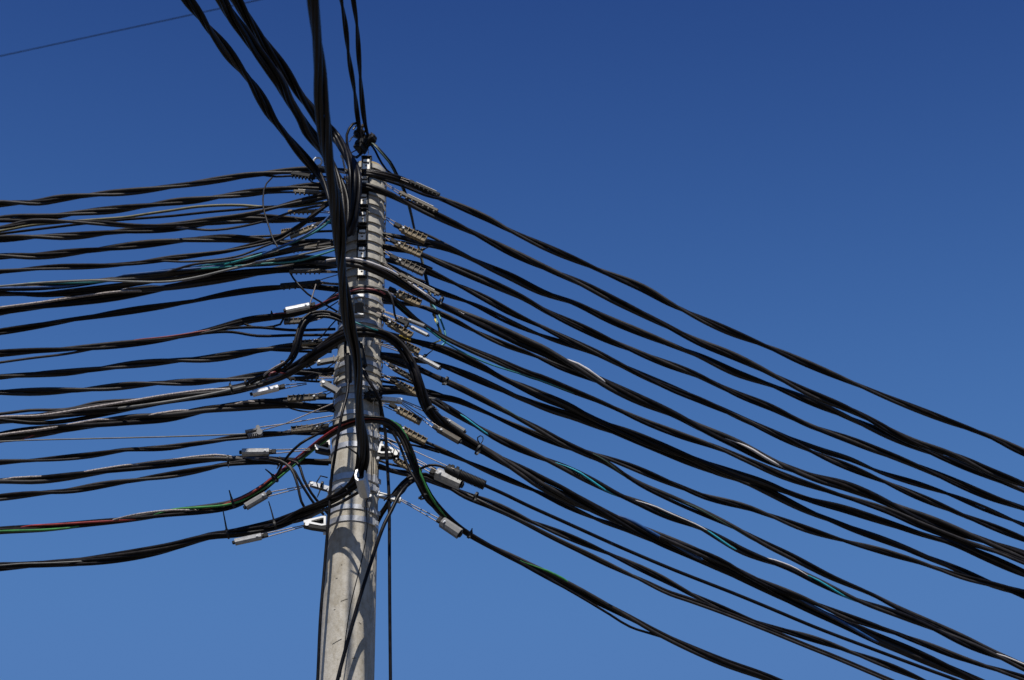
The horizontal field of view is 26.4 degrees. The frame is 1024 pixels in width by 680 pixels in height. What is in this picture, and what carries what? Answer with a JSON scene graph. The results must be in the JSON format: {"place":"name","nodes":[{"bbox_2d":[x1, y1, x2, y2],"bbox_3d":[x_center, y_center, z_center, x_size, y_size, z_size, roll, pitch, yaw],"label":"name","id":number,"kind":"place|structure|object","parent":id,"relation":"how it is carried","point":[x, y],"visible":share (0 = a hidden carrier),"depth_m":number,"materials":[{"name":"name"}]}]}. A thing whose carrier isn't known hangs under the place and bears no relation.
{"place":"outdoors","nodes":[
{"label":"outdoors","id":0,"kind":"place"},
{"bbox_2d":[0,0,258,55],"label":"distant wire","id":1,"kind":"object","parent":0,"point":[117,30],"visible":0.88,"depth_m":18.90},
{"bbox_2d":[351,0,369,143],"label":"cable bundle","id":2,"kind":"object","parent":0,"point":[359,66],"visible":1,"depth_m":10.21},
{"bbox_2d":[353,135,368,153],"bbox_3d":[-0.728,-0.962,10.655,0.051,0.094,0.074,0,-36,37],"label":"piercing connector","id":3,"kind":"object","parent":2,"relation":"attached to","point":[360,144],"visible":1,"depth_m":10.63,"materials":[{"name":"plastic"}]},
{"bbox_2d":[339,0,362,137],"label":"cable bundle","id":4,"kind":"object","parent":3,"relation":"attached to","point":[350,64],"visible":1,"depth_m":10.33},
{"bbox_2d":[366,132,376,146],"bbox_3d":[-0.694,-0.989,10.679,0.064,0.082,0.044,-30,-67,16],"label":"piercing connector","id":5,"kind":"object","parent":3,"relation":"attached to","point":[372,137],"visible":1,"depth_m":10.64,"materials":[{"name":"plastic"}]},
{"bbox_2d":[370,142,431,306],"bbox_3d":[-0.542,-0.554,10.568,0.115,0.816,0.409,-26,-38,37],"label":"drop cable","id":6,"kind":"object","parent":5,"relation":"hanging from","point":[384,155],"visible":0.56,"depth_m":10.62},
{"bbox_2d":[0,0,1023,679],"label":"sky","id":7,"kind":"structure","parent":0,"point":[837,186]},
{"label":"ground","id":8,"kind":"structure","parent":0,"visible":0},
{"bbox_2d":[319,161,384,679],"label":"utility pole","id":9,"kind":"object","parent":8,"relation":"on","point":[346,541],"visible":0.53,"depth_m":9.51,"materials":[{"name":"concrete"}]},
{"bbox_2d":[0,182,323,222],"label":"cable bundle","id":10,"kind":"object","parent":9,"relation":"attached to","point":[104,210],"visible":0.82,"depth_m":10.67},
{"bbox_2d":[293,189,324,195],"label":"strip clamp","id":11,"kind":"object","parent":10,"relation":"attached to","point":[304,191],"visible":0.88,"depth_m":10.47,"materials":[{"name":"grey plastic"}]},
{"bbox_2d":[0,192,325,228],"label":"cable bundle","id":12,"kind":"object","parent":11,"relation":"attached to","point":[319,196],"visible":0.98,"depth_m":10.48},
{"bbox_2d":[0,198,326,234],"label":"single wire","id":13,"kind":"object","parent":9,"relation":"attached to","point":[142,218],"visible":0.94,"depth_m":10.56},
{"bbox_2d":[0,201,326,231],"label":"single wire","id":14,"kind":"object","parent":9,"relation":"attached to","point":[173,210],"visible":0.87,"depth_m":10.60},
{"bbox_2d":[0,454,330,517],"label":"cable bundle","id":15,"kind":"object","parent":9,"relation":"attached to","point":[140,466],"visible":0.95,"depth_m":9.96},
{"bbox_2d":[0,459,275,500],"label":"cable bundle","id":16,"kind":"object","parent":15,"relation":"attached to","point":[105,484],"visible":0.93,"depth_m":9.93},
{"bbox_2d":[0,204,330,242],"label":"cable bundle","id":17,"kind":"object","parent":9,"relation":"attached to","point":[260,218],"visible":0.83,"depth_m":10.62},
{"bbox_2d":[0,428,331,464],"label":"cable bundle","id":18,"kind":"object","parent":9,"relation":"attached to","point":[94,454],"visible":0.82,"depth_m":10.06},
{"bbox_2d":[0,230,332,259],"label":"cable bundle","id":19,"kind":"object","parent":9,"relation":"attached to","point":[150,243],"visible":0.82,"depth_m":10.60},
{"bbox_2d":[0,214,333,290],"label":"cable bundle","id":20,"kind":"object","parent":9,"relation":"attached to","point":[233,263],"visible":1,"depth_m":10.31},
{"bbox_2d":[0,397,334,442],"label":"cable bundle","id":21,"kind":"object","parent":9,"relation":"attached to","point":[23,433],"visible":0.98,"depth_m":10.09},
{"bbox_2d":[0,367,334,395],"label":"cable bundle","id":22,"kind":"object","parent":9,"relation":"attached to","point":[39,391],"visible":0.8,"depth_m":10.26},
{"bbox_2d":[0,255,334,296],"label":"cable bundle","id":23,"kind":"object","parent":9,"relation":"attached to","point":[87,290],"visible":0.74,"depth_m":10.40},
{"bbox_2d":[0,343,337,379],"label":"cable bundle","id":24,"kind":"object","parent":9,"relation":"attached to","point":[229,355],"visible":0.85,"depth_m":10.26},
{"bbox_2d":[0,273,338,334],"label":"cable bundle","id":25,"kind":"object","parent":9,"relation":"attached to","point":[127,311],"visible":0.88,"depth_m":10.38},
{"bbox_2d":[283,284,315,313],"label":"aluminium clamp","id":26,"kind":"object","parent":25,"relation":"attached to","point":[298,307],"visible":1,"depth_m":9.93,"materials":[{"name":"metal"}]},
{"bbox_2d":[0,188,341,273],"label":"cable bundle","id":27,"kind":"object","parent":9,"relation":"attached to","point":[178,257],"visible":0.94,"depth_m":10.36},
{"bbox_2d":[0,166,347,206],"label":"cable bundle","id":28,"kind":"object","parent":9,"relation":"attached to","point":[59,198],"visible":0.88,"depth_m":10.69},
{"bbox_2d":[313,157,344,173],"bbox_3d":[-0.887,-0.850,10.567,0.164,0.063,0.024,9,-31,-16],"label":"eye bolt","id":29,"kind":"object","parent":28,"relation":"attached to","point":[320,164],"visible":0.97,"depth_m":10.55,"materials":[{"name":"metal"}]},
{"bbox_2d":[181,0,329,209],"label":"cable bundle","id":30,"kind":"object","parent":29,"relation":"attached to","point":[225,48],"visible":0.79,"depth_m":9.93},
{"bbox_2d":[215,0,350,236],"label":"cable bundle","id":31,"kind":"object","parent":29,"relation":"attached to","point":[262,58],"visible":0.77,"depth_m":10.04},
{"bbox_2d":[0,0,369,570],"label":"cable bundle","id":32,"kind":"object","parent":9,"relation":"attached to","point":[324,129],"visible":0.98,"depth_m":8.75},
{"bbox_2d":[232,525,302,545],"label":"aluminium clamp","id":33,"kind":"object","parent":32,"relation":"attached to","point":[248,539],"visible":1,"depth_m":9.54,"materials":[{"name":"metal"}]},
{"bbox_2d":[355,469,369,506],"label":"aluminium clamp","id":34,"kind":"object","parent":32,"relation":"attached to","point":[362,483],"visible":1,"depth_m":9.39,"materials":[{"name":"metal"}]},
{"bbox_2d":[245,403,338,438],"bbox_3d":[-0.991,0.357,9.824,0.433,0.122,0.065,-10,-29,-6],"label":"guy grip","id":35,"kind":"object","parent":9,"relation":"attached to","point":[257,431],"visible":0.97,"depth_m":9.79,"materials":[{"name":"metal"}]},
{"bbox_2d":[287,390,330,402],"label":"wedge clamp","id":36,"kind":"object","parent":9,"relation":"attached to","point":[302,397],"visible":0.96,"depth_m":9.91,"materials":[{"name":"grey plastic"}]},
{"bbox_2d":[250,383,306,396],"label":"aluminium clamp","id":37,"kind":"object","parent":36,"relation":"attached to","point":[265,390],"visible":1,"depth_m":9.83,"materials":[{"name":"metal"}]},
{"bbox_2d":[280,279,337,289],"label":"strip clamp","id":38,"kind":"object","parent":9,"relation":"attached to","point":[312,283],"visible":0.94,"depth_m":10.21,"materials":[{"name":"plastic"}]},
{"bbox_2d":[289,218,329,238],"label":"wedge clamp","id":39,"kind":"object","parent":9,"relation":"attached to","point":[300,232],"visible":0.92,"depth_m":10.24,"materials":[{"name":"beige plastic"}]},
{"bbox_2d":[288,375,333,381],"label":"strip clamp","id":40,"kind":"object","parent":9,"relation":"attached to","point":[303,378],"visible":1,"depth_m":10.04,"materials":[{"name":"plastic"}]},
{"bbox_2d":[291,419,332,433],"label":"wedge clamp","id":41,"kind":"object","parent":9,"relation":"attached to","point":[317,427],"visible":0.96,"depth_m":9.86,"materials":[{"name":"grey plastic"}]},
{"bbox_2d":[289,269,335,274],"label":"strip clamp","id":42,"kind":"object","parent":9,"relation":"attached to","point":[305,271],"visible":0.98,"depth_m":10.25,"materials":[{"name":"grey plastic"}]},
{"bbox_2d":[303,515,325,534],"bbox_3d":[-0.860,0.804,9.511,0.100,0.091,0.042,-2,-30,-1],"label":"cable bracket","id":43,"kind":"object","parent":9,"relation":"attached to","point":[318,524],"visible":1,"depth_m":9.50,"materials":[{"name":"metal"}]},
{"bbox_2d":[308,481,328,492],"bbox_3d":[-0.856,0.652,9.690,0.100,0.032,0.033,15,-29,9],"label":"cable bracket","id":44,"kind":"object","parent":9,"relation":"attached to","point":[312,484],"visible":0.67,"depth_m":9.68,"materials":[{"name":"metal"}]},
{"bbox_2d":[243,484,308,509],"bbox_3d":[-1.045,0.689,9.646,0.299,0.088,0.040,-30,-25,-16],"label":"aluminium clamp","id":45,"kind":"object","parent":44,"relation":"hanging from","point":[255,501],"visible":1,"depth_m":9.63,"materials":[{"name":"metal"}]},
{"bbox_2d":[315,440,330,458],"bbox_3d":[-0.848,0.486,9.762,0.069,0.090,0.042,-4,-30,-2],"label":"cable bracket","id":46,"kind":"object","parent":9,"relation":"attached to","point":[324,449],"visible":1,"depth_m":9.74,"materials":[{"name":"metal"}]},
{"bbox_2d":[0,415,782,679],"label":"cable bundle","id":47,"kind":"object","parent":46,"relation":"attached to","point":[390,425],"visible":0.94,"depth_m":9.79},
{"bbox_2d":[239,448,311,455],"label":"aluminium clamp","id":48,"kind":"object","parent":47,"relation":"attached to","point":[255,451],"visible":0.99,"depth_m":9.70,"materials":[{"name":"metal"}]},
{"bbox_2d":[336,480,414,679],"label":"drop cable","id":49,"kind":"object","parent":47,"relation":"hanging from","point":[382,528],"visible":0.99,"depth_m":9.34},
{"bbox_2d":[378,434,486,489],"bbox_3d":[-0.367,0.542,9.680,0.552,0.147,0.182,23,-30,6],"label":"splice closure","id":50,"kind":"object","parent":47,"relation":"attached to","point":[464,476],"visible":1,"depth_m":9.58,"materials":[{"name":"plastic"}]},
{"bbox_2d":[485,484,959,679],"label":"single wire","id":51,"kind":"object","parent":50,"relation":"attached to","point":[519,501],"visible":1,"depth_m":9.93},
{"bbox_2d":[319,379,341,396],"bbox_3d":[-0.828,0.215,9.917,0.101,0.039,0.040,28,-26,15],"label":"cable bracket","id":52,"kind":"object","parent":9,"relation":"attached to","point":[330,387],"visible":1,"depth_m":9.91,"materials":[{"name":"metal"}]},
{"bbox_2d":[330,515,378,534],"bbox_3d":[-0.709,0.838,9.688,0.232,0.035,0.232,4,-29,-6],"label":"steel strap","id":53,"kind":"object","parent":9,"relation":"attached to","point":[372,521],"visible":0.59,"depth_m":9.60,"materials":[{"name":"silver metal"}]},
{"bbox_2d":[329,472,380,487],"bbox_3d":[-0.709,0.654,9.792,0.227,0.040,0.228,14,-32,-24],"label":"steel strap","id":54,"kind":"object","parent":9,"relation":"attached to","point":[376,480],"visible":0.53,"depth_m":9.72,"materials":[{"name":"silver metal"}]},
{"bbox_2d":[330,504,379,519],"bbox_3d":[-0.706,0.789,9.713,0.240,0.030,0.231,-18,-35,28],"label":"steel strap","id":55,"kind":"object","parent":9,"relation":"attached to","point":[375,511],"visible":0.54,"depth_m":9.63,"materials":[{"name":"silver metal"}]},
{"bbox_2d":[331,441,378,454],"bbox_3d":[-0.709,0.519,9.869,0.224,0.035,0.224,9,-31,-15],"label":"steel strap","id":56,"kind":"object","parent":9,"relation":"attached to","point":[354,443],"visible":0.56,"depth_m":9.79,"materials":[{"name":"silver metal"}]},
{"bbox_2d":[331,427,380,444],"bbox_3d":[-0.709,0.460,9.902,0.223,0.035,0.224,12,-32,-19],"label":"steel strap","id":57,"kind":"object","parent":9,"relation":"attached to","point":[369,432],"visible":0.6,"depth_m":9.82,"materials":[{"name":"silver metal"}]},
{"bbox_2d":[333,392,382,406],"bbox_3d":[-0.706,0.304,9.989,0.228,0.040,0.218,-22,-37,33],"label":"steel strap","id":58,"kind":"object","parent":9,"relation":"attached to","point":[341,398],"visible":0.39,"depth_m":9.91,"materials":[{"name":"silver metal"}]},
{"bbox_2d":[381,396,402,403],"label":"cable bracket","id":59,"kind":"object","parent":58,"relation":"attached to","point":[394,400],"visible":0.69,"depth_m":9.92,"materials":[{"name":"metal"}]},
{"bbox_2d":[402,402,461,443],"bbox_3d":[-0.366,0.374,9.851,0.359,0.066,0.081,29,-26,15],"label":"aluminium clamp","id":60,"kind":"object","parent":59,"relation":"hanging from","point":[447,434],"visible":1,"depth_m":9.79,"materials":[{"name":"grey metal"}]},
{"bbox_2d":[403,400,465,432],"bbox_3d":[-0.358,0.354,9.954,0.303,0.140,0.035,5,-30,-9],"label":"aluminium clamp","id":61,"kind":"object","parent":59,"relation":"hanging from","point":[456,426],"visible":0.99,"depth_m":9.95,"materials":[{"name":"metal"}]},
{"bbox_2d":[0,310,984,679],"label":"cable bundle","id":62,"kind":"object","parent":61,"relation":"attached to","point":[274,374],"visible":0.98,"depth_m":10.06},
{"bbox_2d":[0,433,245,441],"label":"messenger wire","id":63,"kind":"object","parent":62,"relation":"attached to","point":[123,437],"visible":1,"depth_m":9.98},
{"bbox_2d":[316,341,349,679],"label":"drop cable","id":64,"kind":"object","parent":62,"relation":"hanging from","point":[328,524],"visible":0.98,"depth_m":9.46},
{"bbox_2d":[345,353,351,382],"bbox_3d":[-0.738,0.128,9.827,0.038,0.158,0.032,0,-30,0],"label":"cable sleeve","id":65,"kind":"object","parent":64,"relation":"attached to","point":[348,368],"visible":0.97,"depth_m":9.81,"materials":[{"name":"plastic"}]},
{"bbox_2d":[375,342,441,369],"bbox_3d":[-0.475,0.077,9.961,0.309,0.124,0.033,3,-30,-5],"label":"aluminium clamp","id":66,"kind":"object","parent":62,"relation":"attached to","point":[430,362],"visible":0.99,"depth_m":9.96,"materials":[{"name":"metal"}]},
{"bbox_2d":[658,535,1023,679],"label":"cable bundle","id":67,"kind":"object","parent":62,"relation":"attached to","point":[834,611],"visible":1,"depth_m":10.15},
{"bbox_2d":[354,295,364,317],"bbox_3d":[-0.709,-0.156,10.117,0.050,0.107,0.033,0,-30,0],"label":"plate bracket","id":68,"kind":"object","parent":9,"relation":"attached to","point":[359,306],"visible":0.94,"depth_m":10.12,"materials":[{"name":"metal"}]},
{"bbox_2d":[366,304,425,327],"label":"aluminium clamp","id":69,"kind":"object","parent":68,"relation":"hanging from","point":[414,322],"visible":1,"depth_m":10.02,"materials":[{"name":"metal"}]},
{"bbox_2d":[356,243,367,259],"bbox_3d":[-0.707,-0.413,10.266,0.052,0.080,0.038,0,-30,0],"label":"plate bracket","id":70,"kind":"object","parent":9,"relation":"attached to","point":[362,251],"visible":0.89,"depth_m":10.25,"materials":[{"name":"metal"}]},
{"bbox_2d":[230,0,361,235],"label":"cable bundle","id":71,"kind":"object","parent":70,"relation":"attached to","point":[338,141],"visible":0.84,"depth_m":10.23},
{"bbox_2d":[357,226,367,242],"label":"plate bracket","id":72,"kind":"object","parent":9,"relation":"attached to","point":[362,233],"visible":1,"depth_m":10.30,"materials":[{"name":"metal"}]},
{"bbox_2d":[346,244,384,257],"bbox_3d":[-0.709,-0.394,10.390,0.210,0.028,0.210,-15,-33,26],"label":"steel strap","id":73,"kind":"object","parent":9,"relation":"attached to","point":[370,247],"visible":0.41,"depth_m":10.31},
{"bbox_2d":[361,155,371,171],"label":"plate bracket","id":74,"kind":"object","parent":9,"relation":"attached to","point":[366,161],"visible":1,"depth_m":10.51,"materials":[{"name":"metal"}]},
{"bbox_2d":[346,252,387,266],"bbox_3d":[-0.702,-0.354,10.366,0.225,0.036,0.210,-4,-30,8],"label":"steel strap","id":75,"kind":"object","parent":9,"relation":"attached to","point":[382,259],"visible":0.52,"depth_m":10.29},
{"bbox_2d":[376,441,399,459],"bbox_3d":[-0.551,0.507,9.773,0.098,0.090,0.042,9,-29,5],"label":"cable bracket","id":76,"kind":"object","parent":9,"relation":"attached to","point":[381,453],"visible":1,"depth_m":9.76,"materials":[{"name":"metal"}]},
{"bbox_2d":[401,455,463,489],"bbox_3d":[-0.359,0.580,9.691,0.327,0.059,0.076,23,-27,13],"label":"aluminium clamp","id":77,"kind":"object","parent":76,"relation":"hanging from","point":[440,475],"visible":0.84,"depth_m":9.65,"materials":[{"name":"metal"}]},
{"bbox_2d":[377,490,400,503],"bbox_3d":[-0.544,0.698,9.663,0.108,0.032,0.033,14,-29,8],"label":"cable bracket","id":78,"kind":"object","parent":9,"relation":"attached to","point":[381,496],"visible":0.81,"depth_m":9.66,"materials":[{"name":"metal"}]},
{"bbox_2d":[363,370,391,679],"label":"drop cable","id":79,"kind":"object","parent":78,"relation":"hanging from","point":[389,530],"visible":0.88,"depth_m":9.52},
{"bbox_2d":[401,499,462,538],"bbox_3d":[-0.350,0.775,9.597,0.319,0.051,0.059,32,-25,17],"label":"aluminium clamp","id":80,"kind":"object","parent":78,"relation":"hanging from","point":[450,527],"visible":1,"depth_m":9.56,"materials":[{"name":"metal"}]},
{"bbox_2d":[380,315,413,339],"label":"wedge clamp","id":81,"kind":"object","parent":9,"relation":"attached to","point":[399,329],"visible":0.98,"depth_m":10.05,"materials":[{"name":"beige plastic"}]},
{"bbox_2d":[382,359,411,381],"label":"wedge clamp","id":82,"kind":"object","parent":9,"relation":"attached to","point":[401,372],"visible":0.84,"depth_m":9.98,"materials":[{"name":"grey plastic"}]},
{"bbox_2d":[381,373,416,396],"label":"wedge clamp","id":83,"kind":"object","parent":9,"relation":"attached to","point":[401,385],"visible":0.81,"depth_m":9.96,"materials":[{"name":"beige plastic"}]},
{"bbox_2d":[383,286,421,307],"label":"wedge clamp","id":84,"kind":"object","parent":9,"relation":"attached to","point":[404,296],"visible":0.92,"depth_m":10.13,"materials":[{"name":"beige plastic"}]},
{"bbox_2d":[382,402,422,424],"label":"wedge clamp","id":85,"kind":"object","parent":9,"relation":"attached to","point":[409,415],"visible":0.96,"depth_m":9.87,"materials":[{"name":"beige plastic"}]},
{"bbox_2d":[396,422,427,444],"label":"wedge clamp","id":86,"kind":"object","parent":85,"relation":"attached to","point":[416,436],"visible":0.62,"depth_m":9.82,"materials":[{"name":"beige plastic"}]},
{"bbox_2d":[384,235,422,257],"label":"wedge clamp","id":87,"kind":"object","parent":9,"relation":"attached to","point":[409,249],"visible":1,"depth_m":10.28,"materials":[{"name":"beige plastic"}]},
{"bbox_2d":[383,249,425,275],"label":"wedge clamp","id":88,"kind":"object","parent":9,"relation":"attached to","point":[410,266],"visible":1,"depth_m":10.23,"materials":[{"name":"grey plastic"}]},
{"bbox_2d":[384,216,426,243],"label":"wedge clamp","id":89,"kind":"object","parent":9,"relation":"attached to","point":[413,234],"visible":1,"depth_m":10.31,"materials":[{"name":"beige plastic"}]},
{"bbox_2d":[378,472,442,524],"bbox_3d":[-0.474,0.713,9.707,0.335,0.241,0.116,-6,-30,11],"label":"cable bundle","id":90,"kind":"object","parent":9,"relation":"attached to","point":[405,481],"visible":0.7,"depth_m":9.71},
{"bbox_2d":[385,183,438,212],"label":"strip clamp","id":91,"kind":"object","parent":9,"relation":"attached to","point":[417,201],"visible":1,"depth_m":10.38,"materials":[{"name":"grey metal"}]},
{"bbox_2d":[384,262,439,295],"bbox_3d":[-0.480,-0.288,10.206,0.368,0.147,0.211,27,-29,9],"label":"strip clamp","id":92,"kind":"object","parent":9,"relation":"attached to","point":[419,284],"visible":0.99,"depth_m":10.08,"materials":[{"name":"grey metal"}]},
{"bbox_2d":[400,177,439,195],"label":"strip clamp","id":93,"kind":"object","parent":9,"relation":"attached to","point":[427,189],"visible":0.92,"depth_m":10.41,"materials":[{"name":"plastic"}]},
{"bbox_2d":[382,298,594,382],"bbox_3d":[0.022,0.066,10.405,1.414,0.389,0.088,10,-31,-17],"label":"cable bundle","id":94,"kind":"object","parent":9,"relation":"attached to","point":[497,341],"visible":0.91,"depth_m":10.41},
{"bbox_2d":[0,257,1023,558],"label":"cable bundle","id":95,"kind":"object","parent":9,"relation":"attached to","point":[526,343],"visible":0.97,"depth_m":10.41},
{"bbox_2d":[0,285,1023,564],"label":"cable bundle","id":96,"kind":"object","parent":9,"relation":"attached to","point":[408,313],"visible":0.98,"depth_m":10.28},
{"bbox_2d":[365,307,429,336],"bbox_3d":[-0.529,-0.086,10.014,0.348,0.017,0.054,26,-26,14],"label":"aluminium clamp","id":97,"kind":"object","parent":96,"relation":"attached to","point":[418,330],"visible":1,"depth_m":9.97,"materials":[{"name":"metal"}]},
{"bbox_2d":[379,427,649,541],"bbox_3d":[0.043,0.688,10.079,1.442,0.410,0.106,11,-31,-18],"label":"cable bundle","id":98,"kind":"object","parent":9,"relation":"attached to","point":[496,474],"visible":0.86,"depth_m":10.08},
{"bbox_2d":[378,464,925,679],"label":"cable bundle","id":99,"kind":"object","parent":9,"relation":"attached to","point":[698,600],"visible":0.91,"depth_m":10.00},
{"bbox_2d":[362,182,1023,487],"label":"cable bundle","id":100,"kind":"object","parent":9,"relation":"attached to","point":[702,343],"visible":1,"depth_m":10.62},
{"bbox_2d":[364,169,1023,455],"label":"cable bundle","id":101,"kind":"object","parent":9,"relation":"attached to","point":[391,178],"visible":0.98,"depth_m":10.67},
{"bbox_2d":[379,387,1023,671],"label":"cable bundle","id":102,"kind":"object","parent":9,"relation":"attached to","point":[642,504],"visible":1,"depth_m":10.15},
{"bbox_2d":[380,351,1023,662],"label":"cable bundle","id":103,"kind":"object","parent":9,"relation":"attached to","point":[669,497],"visible":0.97,"depth_m":10.24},
{"bbox_2d":[381,380,1023,593],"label":"cable bundle","id":104,"kind":"object","parent":9,"relation":"attached to","point":[717,499],"visible":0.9,"depth_m":10.36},
{"bbox_2d":[382,243,1023,510],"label":"cable bundle","id":105,"kind":"object","parent":9,"relation":"attached to","point":[668,364],"visible":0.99,"depth_m":10.60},
{"bbox_2d":[382,229,1023,492],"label":"cable bundle","id":106,"kind":"object","parent":9,"relation":"attached to","point":[436,243],"visible":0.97,"depth_m":10.66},
{"bbox_2d":[383,352,1023,598],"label":"cable bundle","id":107,"kind":"object","parent":9,"relation":"attached to","point":[773,494],"visible":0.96,"depth_m":10.43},
{"bbox_2d":[383,263,1023,526],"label":"cable bundle","id":108,"kind":"object","parent":9,"relation":"attached to","point":[906,480],"visible":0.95,"depth_m":10.67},
{"bbox_2d":[385,258,1023,541],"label":"cable bundle","id":109,"kind":"object","parent":9,"relation":"attached to","point":[505,309],"visible":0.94,"depth_m":10.57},
{"bbox_2d":[388,331,1023,576],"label":"cable bundle","id":110,"kind":"object","parent":9,"relation":"attached to","point":[639,437],"visible":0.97,"depth_m":10.39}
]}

